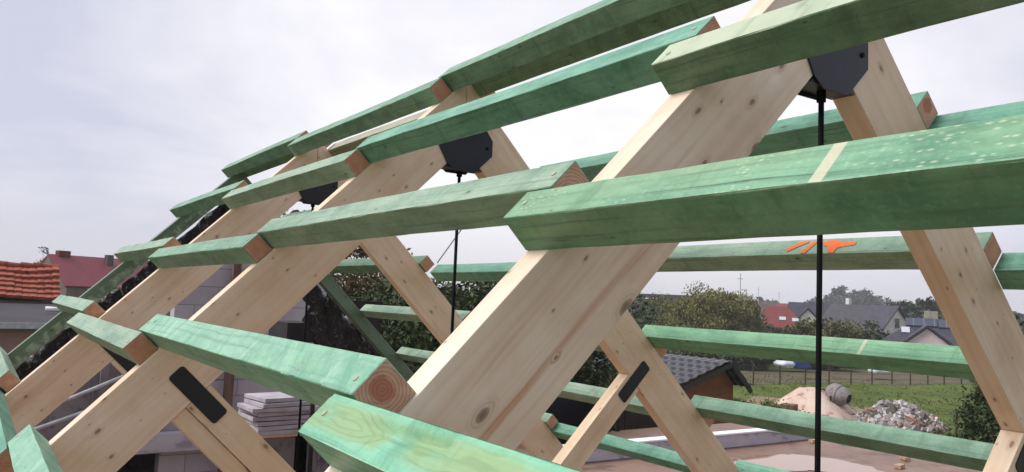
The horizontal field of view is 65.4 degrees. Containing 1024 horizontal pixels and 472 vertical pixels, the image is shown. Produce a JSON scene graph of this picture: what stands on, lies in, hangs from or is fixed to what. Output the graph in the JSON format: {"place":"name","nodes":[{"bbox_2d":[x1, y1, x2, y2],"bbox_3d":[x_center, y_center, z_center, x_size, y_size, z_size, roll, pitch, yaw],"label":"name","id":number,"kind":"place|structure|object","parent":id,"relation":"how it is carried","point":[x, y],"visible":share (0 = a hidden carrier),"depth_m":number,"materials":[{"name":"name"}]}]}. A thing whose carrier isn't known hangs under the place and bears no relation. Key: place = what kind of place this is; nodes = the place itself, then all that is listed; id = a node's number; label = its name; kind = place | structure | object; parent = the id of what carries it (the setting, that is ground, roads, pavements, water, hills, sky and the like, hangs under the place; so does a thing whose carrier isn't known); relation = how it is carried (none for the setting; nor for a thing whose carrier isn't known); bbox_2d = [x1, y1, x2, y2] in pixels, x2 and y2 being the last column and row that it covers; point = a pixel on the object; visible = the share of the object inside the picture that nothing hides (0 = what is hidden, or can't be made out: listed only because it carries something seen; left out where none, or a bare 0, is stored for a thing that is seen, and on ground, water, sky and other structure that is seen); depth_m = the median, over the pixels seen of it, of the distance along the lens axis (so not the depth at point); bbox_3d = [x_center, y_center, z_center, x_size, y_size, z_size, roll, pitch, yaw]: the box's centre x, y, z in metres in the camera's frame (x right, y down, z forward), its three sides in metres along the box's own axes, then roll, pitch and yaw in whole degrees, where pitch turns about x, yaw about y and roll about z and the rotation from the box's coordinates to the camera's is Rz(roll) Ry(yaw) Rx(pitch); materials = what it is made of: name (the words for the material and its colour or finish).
{"place":"outdoors","nodes":[
{"label":"outdoors","id":0,"kind":"place"},
{"bbox_2d":[0,261,59,303],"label":"tiled barn","id":1,"kind":"structure","parent":0,"point":[23,282],"depth_m":25.68,"materials":[{"name":"tile"}]},
{"bbox_2d":[0,302,69,354],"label":"brown garage","id":2,"kind":"structure","parent":0,"point":[20,323],"depth_m":19.28,"materials":[{"name":"paint"}]},
{"bbox_2d":[40,250,169,315],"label":"red roofed house","id":3,"kind":"structure","parent":0,"point":[79,276],"depth_m":52.88,"materials":[{"name":"tile"}]},
{"bbox_2d":[263,436,295,468],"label":"block pier","id":4,"kind":"structure","parent":0,"point":[283,448],"depth_m":9.26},
{"bbox_2d":[261,433,301,437],"bbox_3d":[-2.781,2.303,9.314,1.050,0.040,0.340,5,-6,-34],"label":"scaffold plank","id":5,"kind":"object","parent":4,"relation":"on","point":[280,435],"visible":0.03,"depth_m":9.19,"materials":[{"name":"brown wood"}]},
{"bbox_2d":[256,428,297,435],"bbox_3d":[-2.742,2.255,9.348,0.740,0.045,0.550,7,-7,-40],"label":"insulation board","id":6,"kind":"object","parent":5,"relation":"on","point":[277,432],"visible":0.14,"depth_m":9.06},
{"bbox_2d":[248,423,304,431],"bbox_3d":[-2.738,2.203,9.355,0.740,0.045,0.550,6,-6,-41],"label":"insulation board","id":7,"kind":"object","parent":6,"relation":"on","point":[275,427],"visible":0.26,"depth_m":9.05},
{"bbox_2d":[241,416,307,426],"bbox_3d":[-2.737,2.153,9.374,0.740,0.045,0.550,5,-5,-39],"label":"insulation board","id":8,"kind":"object","parent":7,"relation":"on","point":[269,423],"visible":0.28,"depth_m":9.09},
{"bbox_2d":[238,411,308,421],"bbox_3d":[-2.762,2.098,9.361,0.740,0.044,0.550,6,-6,-36],"label":"insulation board","id":9,"kind":"object","parent":8,"relation":"on","point":[250,417],"visible":0.43,"depth_m":9.12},
{"bbox_2d":[239,408,316,416],"bbox_3d":[-2.721,2.051,9.402,0.800,0.045,0.550,7,-6,-42],"label":"insulation board","id":10,"kind":"object","parent":9,"relation":"on","point":[266,414],"visible":0.46,"depth_m":9.12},
{"bbox_2d":[237,403,319,412],"bbox_3d":[-2.728,1.993,9.332,0.800,0.044,0.550,6,-6,-36],"label":"insulation board","id":11,"kind":"object","parent":10,"relation":"on","point":[250,408],"visible":0.5,"depth_m":9.09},
{"bbox_2d":[244,398,309,407],"bbox_3d":[-2.732,1.942,9.348,0.620,0.044,0.550,5,-5,-40],"label":"insulation board","id":12,"kind":"object","parent":11,"relation":"on","point":[269,405],"visible":0.52,"depth_m":9.12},
{"bbox_2d":[244,392,302,402],"bbox_3d":[-2.737,1.893,9.391,0.620,0.044,0.550,7,-6,-42],"label":"insulation board","id":13,"kind":"object","parent":12,"relation":"on","point":[267,397],"visible":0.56,"depth_m":9.21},
{"bbox_2d":[312,448,329,471],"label":"block pier","id":14,"kind":"structure","parent":0,"point":[320,463],"depth_m":9.18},
{"bbox_2d":[269,300,382,471],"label":"rack unit","id":15,"kind":"object","parent":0,"point":[290,330],"visible":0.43,"depth_m":8.28,"materials":[{"name":"metal"}]},
{"bbox_2d":[0,0,1023,313],"label":"sky","id":16,"kind":"structure","parent":0,"point":[115,115],"materials":[{"name":"white"}]},
{"bbox_2d":[373,298,976,437],"bbox_3d":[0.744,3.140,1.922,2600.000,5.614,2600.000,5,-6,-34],"label":"ground","id":17,"kind":"structure","parent":0,"point":[888,390],"depth_m":55.95,"materials":[{"name":"green plant"}]},
{"bbox_2d":[326,245,412,325],"bbox_3d":[-4.578,3.648,22.346,4.811,7.154,4.896,5,-6,-34],"label":"autumn tree","id":18,"kind":"object","parent":17,"relation":"on","point":[347,288],"visible":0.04,"depth_m":22.51,"materials":[{"name":"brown plant"}]},
{"bbox_2d":[347,276,490,373],"bbox_3d":[-2.246,4.013,19.299,6.321,6.137,5.770,5,-6,-34],"label":"garden tree","id":19,"kind":"object","parent":17,"relation":"on","point":[415,335],"visible":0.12,"depth_m":18.05,"materials":[{"name":"green plant"}]},
{"bbox_2d":[382,281,498,372],"bbox_3d":[-0.825,4.072,19.659,6.418,6.193,6.106,5,-6,-34],"label":"garden tree","id":20,"kind":"object","parent":17,"relation":"on","point":[475,300],"visible":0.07,"depth_m":19.01,"materials":[{"name":"green plant"}]},
{"bbox_2d":[436,292,658,431],"bbox_3d":[0.750,4.288,21.532,6.851,6.194,6.465,5,-6,-34],"label":"garden tree","id":21,"kind":"object","parent":17,"relation":"on","point":[587,374],"visible":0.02,"depth_m":20.08,"materials":[{"name":"green plant"}]},
{"bbox_2d":[611,411,624,430],"bbox_3d":[3.068,6.429,24.707,1.000,2.400,0.060,5,-6,-34],"label":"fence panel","id":22,"kind":"object","parent":17,"relation":"on","point":[620,424],"depth_m":24.93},
{"bbox_2d":[624,411,647,429],"bbox_3d":[3.910,6.510,25.277,1.000,2.400,0.060,5,-6,-34],"label":"fence panel","id":23,"kind":"object","parent":17,"relation":"on","point":[636,421],"depth_m":25.27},
{"bbox_2d":[293,423,981,471],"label":"unfinished house","id":24,"kind":"structure","parent":17,"relation":"on","point":[736,441],"depth_m":16.34,"materials":[{"name":"concrete"}]},
{"bbox_2d":[34,410,83,429],"bbox_3d":[-5.057,2.056,8.686,1.695,0.044,0.044,-18,8,-34],"label":"steel prop","id":25,"kind":"object","parent":24,"relation":"on","point":[54,422],"visible":0.47,"depth_m":8.72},
{"bbox_2d":[62,375,122,403],"bbox_3d":[-4.909,1.805,8.860,1.531,0.044,0.044,-23,10,-33],"label":"steel prop","id":26,"kind":"object","parent":24,"relation":"on","point":[94,388],"visible":0.35,"depth_m":8.98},
{"bbox_2d":[98,363,109,397],"bbox_3d":[-4.897,2.436,9.453,0.085,2.040,0.100,5,-6,-34],"label":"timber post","id":27,"kind":"object","parent":24,"relation":"on","point":[104,374],"depth_m":9.47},
{"bbox_2d":[7,174,239,367],"bbox_3d":[-4.120,1.234,5.970,0.090,5.499,0.112,-4,-53,56],"label":"gable rafter","id":28,"kind":"object","parent":24,"relation":"on","point":[24,350],"visible":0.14,"depth_m":6.49,"materials":[{"name":"wood"}]},
{"bbox_2d":[0,204,227,393],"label":"roofing foil","id":29,"kind":"object","parent":28,"relation":"hanging from","point":[44,353],"visible":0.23,"depth_m":6.64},
{"bbox_2d":[15,264,325,471],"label":"block outbuilding","id":30,"kind":"structure","parent":24,"relation":"on","point":[170,446],"depth_m":10.19,"materials":[{"name":"concrete"}]},
{"bbox_2d":[218,264,241,471],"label":"timber post","id":31,"kind":"object","parent":24,"relation":"on","point":[229,377],"visible":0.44,"depth_m":10.31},
{"bbox_2d":[5,146,582,471],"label":"roof truss","id":32,"kind":"object","parent":24,"relation":"on","point":[43,390],"visible":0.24,"depth_m":5.10,"materials":[{"name":"brown wood"}]},
{"bbox_2d":[0,347,20,391],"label":"roof purlin","id":33,"kind":"object","parent":32,"relation":"attached to","point":[9,379],"visible":1,"depth_m":4.54,"materials":[{"name":"green wood"}]},
{"bbox_2d":[52,295,104,317],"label":"roof purlin","id":34,"kind":"object","parent":32,"relation":"attached to","point":[71,305],"visible":0.88,"depth_m":5.16,"materials":[{"name":"green wood"}]},
{"bbox_2d":[114,237,180,261],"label":"roof purlin","id":35,"kind":"object","parent":32,"relation":"attached to","point":[144,250],"visible":0.79,"depth_m":5.76,"materials":[{"name":"green wood"}]},
{"bbox_2d":[170,180,247,217],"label":"roof purlin","id":36,"kind":"object","parent":32,"relation":"attached to","point":[212,199],"visible":0.89,"depth_m":6.07,"materials":[{"name":"green wood"}]},
{"bbox_2d":[148,233,271,267],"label":"roof purlin","id":37,"kind":"object","parent":32,"relation":"attached to","point":[251,248],"visible":1,"depth_m":3.73,"materials":[{"name":"green wood"}]},
{"bbox_2d":[221,130,307,177],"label":"roof purlin","id":38,"kind":"object","parent":32,"relation":"attached to","point":[267,154],"visible":0.91,"depth_m":6.29,"materials":[{"name":"green wood"}]},
{"bbox_2d":[243,142,332,176],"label":"roof purlin","id":39,"kind":"object","parent":32,"relation":"attached to","point":[271,164],"visible":0.24,"depth_m":6.55,"materials":[{"name":"green wood"}]},
{"bbox_2d":[221,149,369,208],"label":"roof purlin","id":40,"kind":"object","parent":32,"relation":"attached to","point":[348,164],"visible":1,"depth_m":4.04,"materials":[{"name":"green wood"}]},
{"bbox_2d":[330,255,433,272],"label":"roof purlin","id":41,"kind":"object","parent":32,"relation":"attached to","point":[368,265],"visible":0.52,"depth_m":6.84,"materials":[{"name":"green wood"}]},
{"bbox_2d":[327,91,494,155],"bbox_3d":[-0.686,-0.639,4.816,0.096,0.090,2.060,-47,22,-27],"label":"roof purlin","id":42,"kind":"object","parent":32,"relation":"attached to","point":[346,145],"visible":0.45,"depth_m":5.15,"materials":[{"name":"beige wood"}]},
{"bbox_2d":[396,347,433,362],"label":"roof purlin","id":43,"kind":"object","parent":32,"relation":"attached to","point":[413,354],"visible":0.31,"depth_m":7.69,"materials":[{"name":"green wood"}]},
{"bbox_2d":[360,304,470,322],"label":"roof purlin","id":44,"kind":"object","parent":32,"relation":"attached to","point":[391,312],"visible":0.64,"depth_m":7.20,"materials":[{"name":"green wood"}]},
{"bbox_2d":[541,412,557,429],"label":"roof purlin","id":45,"kind":"object","parent":32,"relation":"attached to","point":[550,420],"visible":0.19,"depth_m":6.55,"materials":[{"name":"green wood"}]},
{"bbox_2d":[551,423,690,471],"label":"roof purlin","id":46,"kind":"object","parent":32,"relation":"attached to","point":[664,457],"visible":0.62,"depth_m":5.78,"materials":[{"name":"green wood"}]},
{"bbox_2d":[594,345,667,357],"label":"roof purlin","id":47,"kind":"object","parent":32,"relation":"attached to","point":[661,352],"visible":0.06,"depth_m":4.55,"materials":[{"name":"green wood"}]},
{"bbox_2d":[558,382,713,427],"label":"roof purlin","id":48,"kind":"object","parent":32,"relation":"attached to","point":[582,393],"visible":0.25,"depth_m":5.61,"materials":[{"name":"green wood"}]},
{"bbox_2d":[239,172,413,380],"bbox_3d":[-0.970,1.534,8.100,0.112,5.499,0.090,-47,22,-27],"label":"gable rafter","id":49,"kind":"object","parent":24,"relation":"on","point":[337,294],"visible":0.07,"depth_m":7.76,"materials":[{"name":"wood"}]},
{"bbox_2d":[224,207,376,355],"bbox_3d":[-1.616,0.980,7.778,2.471,2.515,0.062,5,-6,-34],"label":"roofing foil","id":50,"kind":"object","parent":49,"relation":"hanging from","point":[328,325],"visible":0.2,"depth_m":7.70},
{"bbox_2d":[49,85,739,471],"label":"roof truss","id":51,"kind":"object","parent":24,"relation":"on","point":[127,417],"visible":0.81,"depth_m":3.35,"materials":[{"name":"brown wood"}]},
{"bbox_2d":[0,390,16,471],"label":"roof purlin","id":52,"kind":"object","parent":51,"relation":"attached to","point":[8,433],"visible":0.75,"depth_m":3.13,"materials":[{"name":"green wood"}]},
{"bbox_2d":[66,312,157,364],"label":"roof purlin","id":53,"kind":"object","parent":51,"relation":"attached to","point":[137,347],"visible":1,"depth_m":3.34,"materials":[{"name":"green wood"}]},
{"bbox_2d":[287,77,451,155],"bbox_3d":[-0.918,-0.654,4.657,2.056,0.090,0.096,-4,-53,56],"label":"roof purlin","id":54,"kind":"object","parent":51,"relation":"attached to","point":[429,94],"visible":1,"depth_m":4.33,"materials":[{"name":"green wood"}]},
{"bbox_2d":[430,262,516,281],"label":"roof purlin","id":55,"kind":"object","parent":51,"relation":"attached to","point":[498,272],"visible":0.45,"depth_m":5.46,"materials":[{"name":"green wood"}]},
{"bbox_2d":[438,0,689,91],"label":"roof purlin","id":56,"kind":"object","parent":51,"relation":"attached to","point":[597,20],"visible":0.95,"depth_m":3.13,"materials":[{"name":"green wood"}]},
{"bbox_2d":[472,0,750,96],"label":"roof purlin","id":57,"kind":"object","parent":51,"relation":"attached to","point":[673,17],"visible":0.61,"depth_m":3.09,"materials":[{"name":"green wood"}]},
{"bbox_2d":[657,232,1001,271],"bbox_3d":[1.036,0.092,3.528,0.096,0.092,2.060,-47,22,-27],"label":"roof purlin","id":58,"kind":"object","parent":51,"relation":"attached to","point":[879,253],"visible":0.65,"depth_m":3.25,"materials":[{"name":"green wood"}]},
{"bbox_2d":[546,397,594,443],"bbox_3d":[0.631,4.261,18.064,3.129,3.161,3.605,1,-5,16],"label":"tarpaulin cover","id":59,"kind":"object","parent":24,"relation":"on","point":[569,412],"visible":0.06,"depth_m":16.51,"materials":[{"name":"black"}]},
{"bbox_2d":[325,0,1023,471],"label":"roof truss","id":60,"kind":"object","parent":24,"relation":"on","point":[511,354],"visible":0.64,"depth_m":1.87,"materials":[{"name":"brown wood"}]},
{"bbox_2d":[8,424,62,471],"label":"roof purlin","id":61,"kind":"object","parent":60,"relation":"attached to","point":[30,449],"visible":1,"depth_m":2.53,"materials":[{"name":"green wood"}]},
{"bbox_2d":[139,314,415,412],"bbox_3d":[-0.819,0.326,2.290,2.102,0.090,0.094,-4,-53,56],"label":"roof purlin","id":62,"kind":"object","parent":60,"relation":"attached to","point":[318,375],"visible":0.98,"depth_m":1.77,"materials":[{"name":"green wood"}]},
{"bbox_2d":[256,161,589,247],"bbox_3d":[-0.444,-0.053,2.530,0.090,0.096,2.050,-47,22,-27],"label":"roof purlin","id":63,"kind":"object","parent":60,"relation":"attached to","point":[491,201],"visible":0.92,"depth_m":2.16,"materials":[{"name":"green wood"}]},
{"bbox_2d":[298,393,582,471],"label":"roof purlin","id":64,"kind":"object","parent":60,"relation":"attached to","point":[341,433],"visible":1,"depth_m":1.16,"materials":[{"name":"green wood"}]},
{"bbox_2d":[355,16,720,163],"bbox_3d":[-0.081,-0.431,2.784,2.038,0.090,0.096,-4,-53,56],"label":"roof purlin","id":65,"kind":"object","parent":60,"relation":"attached to","point":[624,69],"visible":0.95,"depth_m":2.48,"materials":[{"name":"green wood"}]},
{"bbox_2d":[541,91,937,181],"bbox_3d":[0.722,-0.347,3.325,0.096,0.090,2.040,-47,22,-27],"label":"roof purlin","id":66,"kind":"object","parent":60,"relation":"attached to","point":[792,133],"visible":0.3,"depth_m":2.82,"materials":[{"name":"green wood"}]},
{"bbox_2d":[735,459,790,471],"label":"roof purlin","id":67,"kind":"object","parent":60,"relation":"attached to","point":[744,466],"visible":0.89,"depth_m":4.86,"materials":[{"name":"green wood"}]},
{"bbox_2d":[503,115,1023,249],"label":"roof purlin","id":68,"kind":"object","parent":60,"relation":"attached to","point":[964,175],"visible":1,"depth_m":1.09,"materials":[{"name":"green wood"}]},
{"bbox_2d":[642,325,975,380],"bbox_3d":[1.349,0.528,3.729,0.096,0.090,2.076,-47,22,-27],"label":"roof purlin","id":69,"kind":"object","parent":60,"relation":"attached to","point":[930,360],"visible":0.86,"depth_m":3.59,"materials":[{"name":"green wood"}]},
{"bbox_2d":[651,0,1023,94],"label":"roof purlin","id":70,"kind":"object","parent":60,"relation":"attached to","point":[802,30],"visible":1,"depth_m":1.62,"materials":[{"name":"green wood"}]},
{"bbox_2d":[691,395,994,470],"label":"roof purlin","id":71,"kind":"object","parent":60,"relation":"attached to","point":[954,451],"visible":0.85,"depth_m":3.87,"materials":[{"name":"green wood"}]},
{"bbox_2d":[929,101,1023,128],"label":"roof purlin","id":72,"kind":"object","parent":60,"relation":"attached to","point":[988,113],"visible":0.31,"depth_m":2.39,"materials":[{"name":"green wood"}]},
{"bbox_2d":[994,252,1023,289],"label":"roof purlin","id":73,"kind":"object","parent":60,"relation":"attached to","point":[1009,270],"visible":1,"depth_m":2.66,"materials":[{"name":"green wood"}]},
{"bbox_2d":[733,454,883,471],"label":"rain puddle","id":74,"kind":"object","parent":24,"relation":"on","point":[793,462],"visible":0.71,"depth_m":15.28,"materials":[{"name":"grey liquid"}]},
{"bbox_2d":[631,304,669,350],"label":"willow tree","id":75,"kind":"object","parent":17,"relation":"on","point":[647,313],"visible":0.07,"depth_m":84.88,"materials":[{"name":"green plant"}]},
{"bbox_2d":[627,293,689,310],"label":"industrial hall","id":76,"kind":"structure","parent":17,"relation":"on","point":[648,299],"depth_m":182.34,"materials":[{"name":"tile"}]},
{"bbox_2d":[645,291,681,353],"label":"willow tree","id":77,"kind":"object","parent":17,"relation":"on","point":[660,301],"visible":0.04,"depth_m":90.15,"materials":[{"name":"green plant"}]},
{"bbox_2d":[592,353,752,423],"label":"garden shed","id":78,"kind":"structure","parent":17,"relation":"on","point":[708,377],"depth_m":29.00,"materials":[{"name":"grey tile"}]},
{"bbox_2d":[650,290,701,327],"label":"willow tree","id":79,"kind":"object","parent":17,"relation":"on","point":[676,308],"visible":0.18,"depth_m":82.74,"materials":[{"name":"green plant"}]},
{"bbox_2d":[668,281,721,327],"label":"willow tree","id":80,"kind":"object","parent":17,"relation":"on","point":[697,311],"visible":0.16,"depth_m":79.54,"materials":[{"name":"green plant"}]},
{"bbox_2d":[666,349,734,360],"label":"round tree","id":81,"kind":"object","parent":17,"relation":"on","point":[699,354],"visible":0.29,"depth_m":71.64,"materials":[{"name":"green plant"}]},
{"bbox_2d":[699,287,762,331],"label":"willow tree","id":82,"kind":"object","parent":17,"relation":"on","point":[731,311],"visible":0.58,"depth_m":77.24,"materials":[{"name":"green plant"}]},
{"bbox_2d":[727,355,775,370],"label":"round tree","id":83,"kind":"object","parent":17,"relation":"on","point":[762,363],"visible":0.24,"depth_m":72.56,"materials":[{"name":"green plant"}]},
{"bbox_2d":[741,295,767,332],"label":"willow tree","id":84,"kind":"object","parent":17,"relation":"on","point":[757,320],"visible":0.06,"depth_m":79.22,"materials":[{"name":"green plant"}]},
{"bbox_2d":[759,300,777,311],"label":"rooftop plant","id":85,"kind":"object","parent":17,"relation":"on","point":[763,303],"visible":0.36,"depth_m":216.54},
{"bbox_2d":[762,322,795,362],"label":"round tree","id":86,"kind":"object","parent":17,"relation":"on","point":[769,328],"visible":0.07,"depth_m":84.52,"materials":[{"name":"green plant"}]},
{"bbox_2d":[755,399,810,413],"bbox_3d":[11.254,7.988,34.887,3.208,1.849,3.012,5,-6,-34],"label":"garden shrub","id":87,"kind":"object","parent":17,"relation":"on","point":[776,404],"visible":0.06,"depth_m":34.97,"materials":[{"name":"green plant"}]},
{"bbox_2d":[773,360,794,367],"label":"tarpaulin bundle","id":88,"kind":"object","parent":17,"relation":"on","point":[784,364],"visible":0.69,"depth_m":72.51,"materials":[{"name":"white plastic"}]},
{"bbox_2d":[785,316,815,335],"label":"round tree","id":89,"kind":"object","parent":17,"relation":"on","point":[802,327],"visible":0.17,"depth_m":85.38,"materials":[{"name":"green plant"}]},
{"bbox_2d":[788,302,833,323],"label":"house","id":90,"kind":"structure","parent":17,"relation":"on","point":[803,310],"depth_m":122.06,"materials":[{"name":"tile"}]},
{"bbox_2d":[809,317,869,339],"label":"round tree","id":91,"kind":"object","parent":17,"relation":"on","point":[837,329],"visible":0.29,"depth_m":81.23,"materials":[{"name":"green plant"}]},
{"bbox_2d":[737,365,961,384],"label":"wire fence","id":92,"kind":"object","parent":17,"relation":"on","point":[829,379],"visible":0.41,"depth_m":61.85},
{"bbox_2d":[733,371,973,436],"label":"meadow weeds","id":93,"kind":"object","parent":17,"relation":"on","point":[916,400],"visible":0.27,"depth_m":54.80,"materials":[{"name":"plant"}]},
{"bbox_2d":[859,320,890,340],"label":"round tree","id":94,"kind":"object","parent":17,"relation":"on","point":[874,335],"visible":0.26,"depth_m":86.06,"materials":[{"name":"green plant"}]},
{"bbox_2d":[755,285,1023,330],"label":"wood","id":95,"kind":"object","parent":17,"relation":"on","point":[839,295],"visible":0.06,"depth_m":368.08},
{"bbox_2d":[851,399,948,432],"bbox_3d":[19.409,9.038,40.196,4.830,1.621,4.415,5,-6,-34],"label":"rubble pile","id":96,"kind":"object","parent":17,"relation":"on","point":[902,414],"visible":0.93,"depth_m":39.14,"materials":[{"name":"brick"}]},
{"bbox_2d":[896,299,912,313],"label":"distant tree","id":97,"kind":"object","parent":17,"relation":"on","point":[903,304],"visible":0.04,"depth_m":142.12,"materials":[{"name":"green plant"}]},
{"bbox_2d":[880,311,958,345],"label":"house","id":98,"kind":"structure","parent":17,"relation":"on","point":[930,328],"depth_m":83.19,"materials":[{"name":"tile"}]},
{"bbox_2d":[904,296,936,317],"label":"distant tree","id":99,"kind":"object","parent":17,"relation":"on","point":[914,309],"visible":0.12,"depth_m":131.69,"materials":[{"name":"green plant"}]},
{"bbox_2d":[906,298,944,318],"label":"distant tree","id":100,"kind":"object","parent":17,"relation":"on","point":[931,304],"visible":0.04,"depth_m":122.06,"materials":[{"name":"green plant"}]},
{"bbox_2d":[933,380,1001,442],"bbox_3d":[12.757,5.510,21.021,2.917,4.661,3.151,3,-5,-11],"label":"conifer","id":101,"kind":"object","parent":17,"relation":"on","point":[983,425],"visible":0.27,"depth_m":20.89,"materials":[{"name":"green plant"}]},
{"bbox_2d":[759,306,799,334],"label":"house","id":102,"kind":"structure","parent":0,"point":[780,316],"depth_m":96.65,"materials":[{"name":"red tile"}]},
{"bbox_2d":[739,396,862,412],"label":"sandy yard","id":103,"kind":"structure","parent":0,"point":[757,398],"depth_m":48.51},
{"bbox_2d":[775,387,855,419],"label":"sand pile","id":104,"kind":"object","parent":103,"relation":"on","point":[803,398],"visible":0.56,"depth_m":41.62,"materials":[{"name":"sand"}]},
{"bbox_2d":[821,383,853,414],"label":"cement mixer","id":105,"kind":"object","parent":103,"relation":"on","point":[839,394],"visible":0.62,"depth_m":41.64,"materials":[{"name":"grey paint"}]},
{"bbox_2d":[740,369,977,384],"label":"dirt track","id":106,"kind":"structure","parent":0,"point":[901,378],"depth_m":69.36,"materials":[{"name":"soil"}]},
{"bbox_2d":[822,298,906,333],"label":"house","id":107,"kind":"structure","parent":0,"point":[889,318],"depth_m":99.88,"materials":[{"name":"tile"}]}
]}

